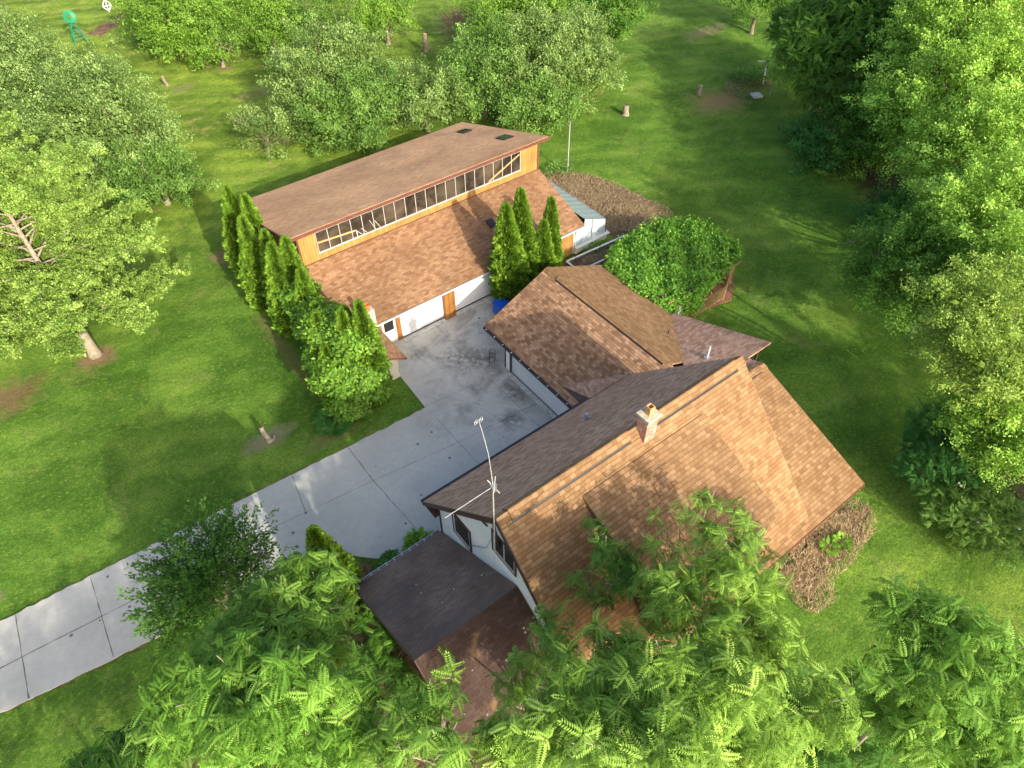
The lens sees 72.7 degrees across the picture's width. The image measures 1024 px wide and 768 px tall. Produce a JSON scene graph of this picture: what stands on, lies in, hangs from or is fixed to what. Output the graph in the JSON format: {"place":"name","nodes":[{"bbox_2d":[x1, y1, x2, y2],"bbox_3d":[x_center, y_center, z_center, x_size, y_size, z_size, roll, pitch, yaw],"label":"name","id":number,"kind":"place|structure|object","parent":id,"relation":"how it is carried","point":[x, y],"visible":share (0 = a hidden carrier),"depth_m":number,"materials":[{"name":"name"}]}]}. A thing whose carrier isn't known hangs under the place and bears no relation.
{"place":"outdoors","nodes":[
{"label":"outdoors","id":0,"kind":"place"},
{"bbox_2d":[0,295,556,713],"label":"driveway","id":1,"kind":"structure","parent":0,"point":[363,497],"depth_m":37.89,"materials":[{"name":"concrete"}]},
{"bbox_2d":[492,299,508,313],"bbox_3d":[-0.734,-5.183,47.298,0.960,0.909,0.910,-30,54,-24],"label":"recycling bin","id":2,"kind":"object","parent":1,"relation":"on","point":[498,305],"visible":0.68,"depth_m":46.99,"materials":[{"name":"blue plastic"}]},
{"bbox_2d":[181,561,783,767],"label":"woodland floor","id":3,"kind":"structure","parent":0,"point":[366,567],"depth_m":31.38,"materials":[{"name":"brown soil"}]},
{"bbox_2d":[119,620,399,767],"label":"foreground tree","id":4,"kind":"object","parent":3,"relation":"on","point":[244,700],"visible":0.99,"depth_m":20.13,"materials":[{"name":"green plant"}]},
{"bbox_2d":[185,545,361,684],"bbox_3d":[-7.927,10.850,27.028,6.029,9.715,5.592,-30,54,-24],"label":"foreground tree","id":5,"kind":"object","parent":3,"relation":"on","point":[293,600],"visible":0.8,"depth_m":24.47,"materials":[{"name":"green plant"}]},
{"bbox_2d":[331,601,428,713],"bbox_3d":[-5.372,12.077,30.522,3.872,2.898,5.488,-50,64,-35],"label":"foreground bush","id":6,"kind":"object","parent":3,"relation":"on","point":[377,654],"visible":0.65,"depth_m":29.94,"materials":[{"name":"green plant"}]},
{"bbox_2d":[354,644,478,767],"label":"foreground tree","id":7,"kind":"object","parent":3,"relation":"on","point":[415,726],"visible":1,"depth_m":19.53,"materials":[{"name":"green plant"}]},
{"bbox_2d":[355,529,569,767],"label":"carport","id":8,"kind":"object","parent":3,"relation":"on","point":[423,599],"visible":0.61,"depth_m":27.61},
{"bbox_2d":[466,608,875,767],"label":"foreground tree","id":9,"kind":"object","parent":3,"relation":"on","point":[624,704],"visible":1,"depth_m":17.77,"materials":[{"name":"green plant"}]},
{"bbox_2d":[628,531,811,697],"bbox_3d":[6.537,10.348,25.515,5.483,12.628,5.105,-1,48,-1],"label":"foreground tree","id":10,"kind":"object","parent":3,"relation":"on","point":[673,588],"visible":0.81,"depth_m":21.55,"materials":[{"name":"green plant"}]},
{"bbox_2d":[0,0,1023,767],"bbox_3d":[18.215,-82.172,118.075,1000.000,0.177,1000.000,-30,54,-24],"label":"ground","id":11,"kind":"structure","parent":0,"point":[124,444],"depth_m":44.98,"materials":[{"name":"green plant"}]},
{"bbox_2d":[0,0,74,141],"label":"apple tree","id":12,"kind":"object","parent":11,"relation":"on","point":[14,49],"visible":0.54,"depth_m":61.97,"materials":[{"name":"green plant"}]},
{"bbox_2d":[63,10,88,46],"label":"garden windmill","id":13,"kind":"object","parent":11,"relation":"on","point":[69,20],"visible":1,"depth_m":76.23,"materials":[{"name":"green paint"}]},
{"bbox_2d":[0,110,195,365],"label":"tall layered tree","id":14,"kind":"object","parent":11,"relation":"on","point":[79,246],"visible":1,"depth_m":39.78,"materials":[{"name":"green plant"}]},
{"bbox_2d":[0,34,198,191],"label":"apple tree","id":15,"kind":"object","parent":11,"relation":"on","point":[91,104],"visible":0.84,"depth_m":54.39,"materials":[{"name":"green plant"}]},
{"bbox_2d":[60,715,173,767],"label":"foreground bush","id":16,"kind":"object","parent":11,"relation":"on","point":[106,753],"visible":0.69,"depth_m":25.87,"materials":[{"name":"green plant"}]},
{"bbox_2d":[86,4,150,36],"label":"flower bed","id":17,"kind":"object","parent":11,"relation":"on","point":[103,29],"visible":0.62,"depth_m":80.96,"materials":[{"name":"brown soil"}]},
{"bbox_2d":[97,133,220,211],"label":"apple tree","id":18,"kind":"object","parent":11,"relation":"on","point":[133,186],"visible":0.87,"depth_m":53.38,"materials":[{"name":"green plant"}]},
{"bbox_2d":[111,0,243,70],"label":"apple tree","id":19,"kind":"object","parent":11,"relation":"on","point":[167,33],"visible":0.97,"depth_m":71.69,"materials":[{"name":"green plant"}]},
{"bbox_2d":[116,496,298,664],"bbox_3d":[-13.165,8.590,30.597,7.685,7.480,7.069,-30,54,-24],"label":"tree","id":20,"kind":"object","parent":11,"relation":"on","point":[199,593],"visible":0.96,"depth_m":29.48,"materials":[{"name":"green plant"}]},
{"bbox_2d":[194,18,250,67],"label":"apple tree","id":21,"kind":"object","parent":11,"relation":"on","point":[222,60],"visible":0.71,"depth_m":72.42,"materials":[{"name":"green plant"}]},
{"bbox_2d":[221,184,240,280],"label":"arborvitae","id":22,"kind":"object","parent":11,"relation":"on","point":[230,205],"visible":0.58,"depth_m":46.47,"materials":[{"name":"green plant"}]},
{"bbox_2d":[236,214,267,311],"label":"arborvitae","id":23,"kind":"object","parent":11,"relation":"on","point":[250,276],"visible":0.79,"depth_m":44.90,"materials":[{"name":"green plant"}]},
{"bbox_2d":[239,192,272,236],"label":"arborvitae","id":24,"kind":"object","parent":11,"relation":"on","point":[250,210],"visible":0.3,"depth_m":44.49,"materials":[{"name":"green plant"}]},
{"bbox_2d":[220,0,308,63],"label":"apple tree","id":25,"kind":"object","parent":11,"relation":"on","point":[264,15],"visible":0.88,"depth_m":72.81,"materials":[{"name":"green plant"}]},
{"bbox_2d":[259,426,274,443],"bbox_3d":[-14.032,2.911,39.916,0.689,1.218,0.463,-4,48,-3],"label":"tree stump","id":26,"kind":"object","parent":11,"relation":"on","point":[267,437],"visible":1,"depth_m":39.91,"materials":[{"name":"beige wood"}]},
{"bbox_2d":[225,94,309,160],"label":"apple tree","id":27,"kind":"object","parent":11,"relation":"on","point":[278,119],"visible":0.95,"depth_m":60.42,"materials":[{"name":"green plant"}]},
{"bbox_2d":[258,228,278,297],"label":"arborvitae","id":28,"kind":"object","parent":11,"relation":"on","point":[265,236],"visible":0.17,"depth_m":43.30,"materials":[{"name":"green plant"}]},
{"bbox_2d":[264,240,294,338],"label":"arborvitae","id":29,"kind":"object","parent":11,"relation":"on","point":[275,276],"visible":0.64,"depth_m":42.83,"materials":[{"name":"green plant"}]},
{"bbox_2d":[279,234,311,325],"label":"arborvitae","id":30,"kind":"object","parent":11,"relation":"on","point":[292,260],"visible":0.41,"depth_m":42.08,"materials":[{"name":"green plant"}]},
{"bbox_2d":[293,267,318,345],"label":"arborvitae","id":31,"kind":"object","parent":11,"relation":"on","point":[304,286],"visible":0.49,"depth_m":41.36,"materials":[{"name":"green plant"}]},
{"bbox_2d":[305,299,322,341],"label":"arborvitae","id":32,"kind":"object","parent":11,"relation":"on","point":[313,304],"visible":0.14,"depth_m":39.99,"materials":[{"name":"green plant"}]},
{"bbox_2d":[309,309,324,357],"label":"arborvitae","id":33,"kind":"object","parent":11,"relation":"on","point":[315,315],"visible":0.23,"depth_m":38.92,"materials":[{"name":"green plant"}]},
{"bbox_2d":[280,0,356,46],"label":"apple tree","id":34,"kind":"object","parent":11,"relation":"on","point":[299,8],"visible":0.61,"depth_m":74.08,"materials":[{"name":"green plant"}]},
{"bbox_2d":[317,343,348,405],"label":"arborvitae","id":35,"kind":"object","parent":11,"relation":"on","point":[325,349],"visible":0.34,"depth_m":38.96,"materials":[{"name":"green plant"}]},
{"bbox_2d":[311,408,356,436],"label":"ornamental grass","id":36,"kind":"object","parent":11,"relation":"on","point":[324,422],"depth_m":40.37,"materials":[{"name":"green plant"}]},
{"bbox_2d":[274,265,394,425],"bbox_3d":[-11.800,-3.396,41.952,5.076,6.540,13.096,-30,54,-24],"label":"bush","id":37,"kind":"object","parent":11,"relation":"on","point":[337,382],"visible":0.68,"depth_m":39.19,"materials":[{"name":"green plant"}]},
{"bbox_2d":[256,12,412,140],"bbox_3d":[-16.908,-28.573,63.532,11.796,8.783,14.577,22,51,19],"label":"apple tree","id":38,"kind":"object","parent":11,"relation":"on","point":[327,62],"visible":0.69,"depth_m":61.74,"materials":[{"name":"green plant"}]},
{"bbox_2d":[334,308,356,389],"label":"arborvitae","id":39,"kind":"object","parent":11,"relation":"on","point":[342,320],"visible":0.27,"depth_m":37.61,"materials":[{"name":"green plant"}]},
{"bbox_2d":[313,0,381,43],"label":"apple tree","id":40,"kind":"object","parent":11,"relation":"on","point":[359,5],"visible":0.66,"depth_m":73.50,"materials":[{"name":"green plant"}]},
{"bbox_2d":[282,56,423,156],"bbox_3d":[-13.571,-24.641,61.297,10.461,6.797,12.265,27,53,23],"label":"apple tree","id":41,"kind":"object","parent":11,"relation":"on","point":[373,122],"visible":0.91,"depth_m":59.82,"materials":[{"name":"green plant"}]},
{"bbox_2d":[346,567,378,632],"bbox_3d":[-5.830,9.774,34.391,5.871,0.050,2.365,-30,54,-24],"label":"planting bed","id":42,"kind":"object","parent":11,"relation":"on","point":[354,620],"visible":0.05,"depth_m":32.94,"materials":[{"name":"brown soil"}]},
{"bbox_2d":[304,524,364,621],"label":"arborvitae","id":43,"kind":"object","parent":42,"relation":"on","point":[316,535],"visible":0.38,"depth_m":30.00,"materials":[{"name":"green plant"}]},
{"bbox_2d":[376,548,401,565],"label":"leafy plant","id":44,"kind":"object","parent":42,"relation":"on","point":[384,558],"visible":0.41,"depth_m":34.99,"materials":[{"name":"green plant"}]},
{"bbox_2d":[401,526,433,550],"bbox_3d":[-4.638,8.173,35.153,2.060,0.799,2.039,-30,54,-24],"label":"leafy plant","id":45,"kind":"object","parent":42,"relation":"on","point":[413,537],"visible":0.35,"depth_m":35.24,"materials":[{"name":"green plant"}]},
{"bbox_2d":[352,298,392,408],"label":"arborvitae","id":46,"kind":"object","parent":11,"relation":"on","point":[362,322],"visible":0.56,"depth_m":38.59,"materials":[{"name":"green plant"}]},
{"bbox_2d":[364,303,406,379],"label":"shed","id":47,"kind":"structure","parent":11,"relation":"on","point":[394,353],"depth_m":42.34,"materials":[{"name":"beige paint"}]},
{"bbox_2d":[353,0,423,44],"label":"apple tree","id":48,"kind":"object","parent":11,"relation":"on","point":[383,10],"visible":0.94,"depth_m":75.17,"materials":[{"name":"green plant"}]},
{"bbox_2d":[251,122,585,341],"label":"barn","id":49,"kind":"structure","parent":11,"relation":"on","point":[419,261],"depth_m":47.19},
{"bbox_2d":[381,319,397,341],"bbox_3d":[-7.866,-3.370,44.837,1.000,2.090,0.125,-30,54,-24],"label":"entry door","id":50,"kind":"structure","parent":49,"relation":"in","point":[389,329],"depth_m":44.79,"materials":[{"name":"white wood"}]},
{"bbox_2d":[314,151,520,253],"bbox_3d":[-5.814,-12.494,47.008,16.290,1.600,0.068,-30,54,-24],"label":"clerestory window","id":51,"kind":"structure","parent":49,"relation":"in","point":[351,229],"depth_m":46.71,"materials":[{"name":"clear glass"}]},
{"bbox_2d":[400,296,443,337],"bbox_3d":[-5.918,-4.492,45.872,3.250,2.050,0.085,-30,54,-24],"label":"garage door","id":52,"kind":"structure","parent":49,"relation":"in","point":[431,312],"depth_m":45.94,"materials":[{"name":"white metal"}]},
{"bbox_2d":[454,274,491,310],"bbox_3d":[-2.697,-6.326,47.541,3.240,2.050,0.085,-30,54,-24],"label":"garage door","id":53,"kind":"structure","parent":49,"relation":"in","point":[470,293],"depth_m":47.63,"materials":[{"name":"white metal"}]},
{"bbox_2d":[422,33,428,51],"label":"tree stump","id":54,"kind":"object","parent":11,"relation":"on","point":[425,43],"visible":0.99,"depth_m":75.83,"materials":[{"name":"brown wood"}]},
{"bbox_2d":[384,51,475,134],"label":"apple tree","id":55,"kind":"object","parent":11,"relation":"on","point":[440,100],"visible":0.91,"depth_m":61.35,"materials":[{"name":"green plant"}]},
{"bbox_2d":[431,2,476,40],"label":"bare bush","id":56,"kind":"object","parent":11,"relation":"on","point":[453,16],"visible":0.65,"depth_m":77.17,"materials":[{"name":"brown plant"}]},
{"bbox_2d":[435,6,544,125],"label":"apple tree","id":57,"kind":"object","parent":11,"relation":"on","point":[472,63],"visible":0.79,"depth_m":62.27,"materials":[{"name":"green plant"}]},
{"bbox_2d":[451,0,588,45],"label":"apple tree","id":58,"kind":"object","parent":11,"relation":"on","point":[514,5],"visible":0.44,"depth_m":71.10,"materials":[{"name":"green plant"}]},
{"bbox_2d":[484,599,582,712],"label":"foreground tree","id":59,"kind":"object","parent":11,"relation":"on","point":[531,666],"visible":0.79,"depth_m":21.80,"materials":[{"name":"green plant"}]},
{"bbox_2d":[480,0,596,120],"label":"apple tree","id":60,"kind":"object","parent":11,"relation":"on","point":[550,61],"visible":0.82,"depth_m":62.27,"materials":[{"name":"green plant"}]},
{"bbox_2d":[489,56,597,137],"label":"apple tree","id":61,"kind":"object","parent":11,"relation":"on","point":[514,112],"visible":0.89,"depth_m":61.13,"materials":[{"name":"green plant"}]},
{"bbox_2d":[548,180,609,253],"bbox_3d":[3.969,-13.450,53.467,3.380,3.012,7.060,-30,54,-24],"label":"greenhouse","id":62,"kind":"object","parent":11,"relation":"on","point":[594,222],"visible":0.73,"depth_m":52.14,"materials":[{"name":"beige paint"}]},
{"bbox_2d":[538,0,630,113],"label":"apple tree","id":63,"kind":"object","parent":11,"relation":"on","point":[592,69],"visible":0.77,"depth_m":64.70,"materials":[{"name":"green plant"}]},
{"bbox_2d":[557,512,643,616],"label":"foreground tree","id":64,"kind":"object","parent":11,"relation":"on","point":[617,576],"visible":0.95,"depth_m":24.30,"materials":[{"name":"green plant"}]},
{"bbox_2d":[545,170,676,238],"bbox_3d":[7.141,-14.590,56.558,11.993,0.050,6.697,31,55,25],"label":"garden bed","id":65,"kind":"object","parent":11,"relation":"on","point":[614,232],"visible":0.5,"depth_m":56.89,"materials":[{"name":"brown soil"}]},
{"bbox_2d":[545,159,574,178],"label":"weeds","id":66,"kind":"object","parent":65,"relation":"on","point":[556,165],"visible":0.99,"depth_m":59.49,"materials":[{"name":"green plant"}]},
{"bbox_2d":[569,0,660,53],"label":"shade tree","id":67,"kind":"object","parent":11,"relation":"on","point":[631,14],"visible":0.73,"depth_m":70.98,"materials":[{"name":"green plant"}]},
{"bbox_2d":[420,265,864,666],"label":"house","id":68,"kind":"structure","parent":11,"relation":"on","point":[650,404],"depth_m":30.82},
{"bbox_2d":[451,514,471,552],"bbox_3d":[-2.225,6.527,30.836,0.049,1.780,1.430,-30,54,-24],"label":"window","id":69,"kind":"structure","parent":68,"relation":"in","point":[459,528],"depth_m":30.86,"materials":[{"name":"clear glass"}]},
{"bbox_2d":[445,418,499,563],"bbox_3d":[-1.190,4.756,25.458,1.646,10.753,3.297,5,48,5],"label":"antenna","id":70,"kind":"object","parent":68,"relation":"attached to","point":[493,488],"visible":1,"depth_m":23.49,"materials":[{"name":"metal"}]},
{"bbox_2d":[491,528,516,576],"bbox_3d":[-0.318,6.608,27.247,0.049,1.580,1.580,-30,54,-24],"label":"window","id":71,"kind":"structure","parent":68,"relation":"in","point":[503,553],"depth_m":27.33,"materials":[{"name":"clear glass"}]},
{"bbox_2d":[512,356,568,414],"bbox_3d":[2.104,0.544,41.310,0.050,2.080,6.850,-30,54,-24],"label":"garage door","id":72,"kind":"structure","parent":68,"relation":"in","point":[519,370],"depth_m":41.96,"materials":[{"name":"white metal"}]},
{"bbox_2d":[627,486,797,600],"bbox_3d":[6.988,8.346,28.153,5.889,11.421,3.177,2,48,2],"label":"foreground tree","id":73,"kind":"object","parent":11,"relation":"on","point":[707,533],"visible":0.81,"depth_m":24.47,"materials":[{"name":"green plant"}]},
{"bbox_2d":[720,74,771,96],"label":"brush heap","id":74,"kind":"object","parent":11,"relation":"on","point":[744,85],"visible":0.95,"depth_m":70.63,"materials":[{"name":"plant"}]},
{"bbox_2d":[731,65,766,85],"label":"weeds","id":75,"kind":"object","parent":74,"relation":"on","point":[753,71],"visible":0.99,"depth_m":71.39,"materials":[{"name":"green plant"}]},
{"bbox_2d":[714,0,794,34],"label":"woodland tree","id":76,"kind":"object","parent":11,"relation":"on","point":[749,8],"visible":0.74,"depth_m":76.36,"materials":[{"name":"green plant"}]},
{"bbox_2d":[774,105,847,177],"bbox_3d":[26.142,-21.449,60.575,5.612,3.568,9.663,7,48,6],"label":"dark shrub","id":77,"kind":"object","parent":11,"relation":"on","point":[806,138],"visible":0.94,"depth_m":59.69,"materials":[{"name":"green plant"}]},
{"bbox_2d":[777,499,876,612],"bbox_3d":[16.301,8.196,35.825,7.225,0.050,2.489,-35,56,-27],"label":"garden bed","id":78,"kind":"object","parent":11,"relation":"on","point":[805,546],"visible":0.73,"depth_m":35.48,"materials":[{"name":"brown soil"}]},
{"bbox_2d":[818,536,840,556],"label":"leafy plant","id":79,"kind":"object","parent":78,"relation":"on","point":[828,551],"visible":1,"depth_m":35.36,"materials":[{"name":"green plant"}]},
{"bbox_2d":[830,530,853,550],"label":"leafy plant","id":80,"kind":"object","parent":78,"relation":"on","point":[847,545],"visible":1,"depth_m":35.59,"materials":[{"name":"green plant"}]},
{"bbox_2d":[788,656,907,767],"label":"foreground bush","id":81,"kind":"object","parent":11,"relation":"on","point":[869,754],"visible":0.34,"depth_m":26.10,"materials":[{"name":"green plant"}]},
{"bbox_2d":[757,0,954,127],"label":"woodland tree","id":82,"kind":"object","parent":11,"relation":"on","point":[817,40],"visible":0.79,"depth_m":59.81,"materials":[{"name":"green plant"}]},
{"bbox_2d":[820,110,898,184],"bbox_3d":[29.634,-20.763,59.179,6.139,4.709,8.871,12,49,11],"label":"round shrub","id":83,"kind":"object","parent":11,"relation":"on","point":[855,147],"visible":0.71,"depth_m":57.78,"materials":[{"name":"green plant"}]},
{"bbox_2d":[818,61,946,175],"bbox_3d":[31.277,-22.111,57.954,9.605,8.338,12.990,4,48,3],"label":"woodland tree","id":84,"kind":"object","parent":11,"relation":"on","point":[848,110],"visible":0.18,"depth_m":57.07,"materials":[{"name":"green plant"}]},
{"bbox_2d":[842,175,926,243],"bbox_3d":[29.527,-13.228,52.669,7.695,4.195,7.725,-30,54,-24],"label":"dark shrub","id":85,"kind":"object","parent":11,"relation":"on","point":[894,200],"visible":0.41,"depth_m":52.52,"materials":[{"name":"green plant"}]},
{"bbox_2d":[827,187,1014,336],"bbox_3d":[25.041,-6.815,43.022,11.436,10.332,10.358,-30,54,-24],"label":"woodland tree","id":86,"kind":"object","parent":11,"relation":"on","point":[878,266],"visible":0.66,"depth_m":40.94,"materials":[{"name":"green plant"}]},
{"bbox_2d":[840,0,1023,208],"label":"woodland tree","id":87,"kind":"object","parent":11,"relation":"on","point":[991,48],"visible":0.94,"depth_m":48.12,"materials":[{"name":"green plant"}]},
{"bbox_2d":[841,573,1023,767],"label":"foreground tree","id":88,"kind":"object","parent":11,"relation":"on","point":[972,695],"visible":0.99,"depth_m":20.18,"materials":[{"name":"green plant"}]},
{"bbox_2d":[886,391,1018,502],"bbox_3d":[23.021,3.521,36.788,5.387,5.144,6.210,16,50,14],"label":"dark shrub","id":89,"kind":"object","parent":11,"relation":"on","point":[928,448],"visible":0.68,"depth_m":35.83,"materials":[{"name":"green plant"}]},
{"bbox_2d":[897,249,1023,422],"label":"woodland tree","id":90,"kind":"object","parent":11,"relation":"on","point":[991,320],"visible":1,"depth_m":31.64,"materials":[{"name":"green plant"}]},
{"bbox_2d":[898,136,1023,314],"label":"woodland tree","id":91,"kind":"object","parent":11,"relation":"on","point":[1005,220],"visible":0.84,"depth_m":38.77,"materials":[{"name":"green plant"}]},
{"bbox_2d":[911,472,1023,577],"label":"flowering shrub","id":92,"kind":"object","parent":11,"relation":"on","point":[958,521],"visible":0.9,"depth_m":34.30,"materials":[{"name":"green plant"}]},
{"bbox_2d":[923,369,1023,492],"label":"woodland tree","id":93,"kind":"object","parent":11,"relation":"on","point":[1004,455],"visible":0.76,"depth_m":32.90,"materials":[{"name":"green plant"}]},
{"bbox_2d":[636,254,733,315],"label":"patio","id":94,"kind":"structure","parent":0,"point":[728,294],"depth_m":49.04,"materials":[{"name":"brick"}]},
{"bbox_2d":[566,232,628,265],"bbox_3d":[6.715,-9.634,51.341,5.907,0.980,1.539,-27,53,-23],"label":"raised planter","id":95,"kind":"object","parent":94,"relation":"on","point":[576,260],"visible":0.41,"depth_m":51.24,"materials":[{"name":"grey concrete"}]},
{"bbox_2d":[578,247,613,265],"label":"dry stalks","id":96,"kind":"object","parent":95,"relation":"in","point":[589,261],"visible":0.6,"depth_m":51.02,"materials":[{"name":"plant"}]},
{"bbox_2d":[604,218,741,318],"bbox_3d":[11.296,-7.721,48.465,7.870,2.700,6.390,-30,54,-24],"label":"pergola","id":97,"kind":"object","parent":94,"relation":"on","point":[728,279],"visible":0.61,"depth_m":47.44,"materials":[{"name":"brown wood"}]},
{"bbox_2d":[603,212,744,316],"bbox_3d":[11.073,-8.147,48.282,10.197,3.549,8.377,-30,54,-24],"label":"grape vine","id":98,"kind":"object","parent":97,"relation":"attached to","point":[679,248],"visible":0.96,"depth_m":46.92,"materials":[{"name":"green plant"}]},
{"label":"garden path","id":99,"kind":"structure","parent":0,"visible":0},
{"bbox_2d":[486,201,531,301],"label":"arborvitae","id":100,"kind":"object","parent":99,"relation":"on","point":[507,249],"visible":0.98,"depth_m":45.43,"materials":[{"name":"green plant"}]},
{"bbox_2d":[504,186,543,281],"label":"arborvitae","id":101,"kind":"object","parent":99,"relation":"on","point":[521,209],"visible":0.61,"depth_m":45.27,"materials":[{"name":"green plant"}]},
{"bbox_2d":[535,218,558,275],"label":"arborvitae","id":102,"kind":"object","parent":99,"relation":"on","point":[546,254],"visible":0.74,"depth_m":46.57,"materials":[{"name":"green plant"}]},
{"bbox_2d":[542,195,564,266],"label":"arborvitae","id":103,"kind":"object","parent":99,"relation":"on","point":[550,215],"visible":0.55,"depth_m":46.73,"materials":[{"name":"green plant"}]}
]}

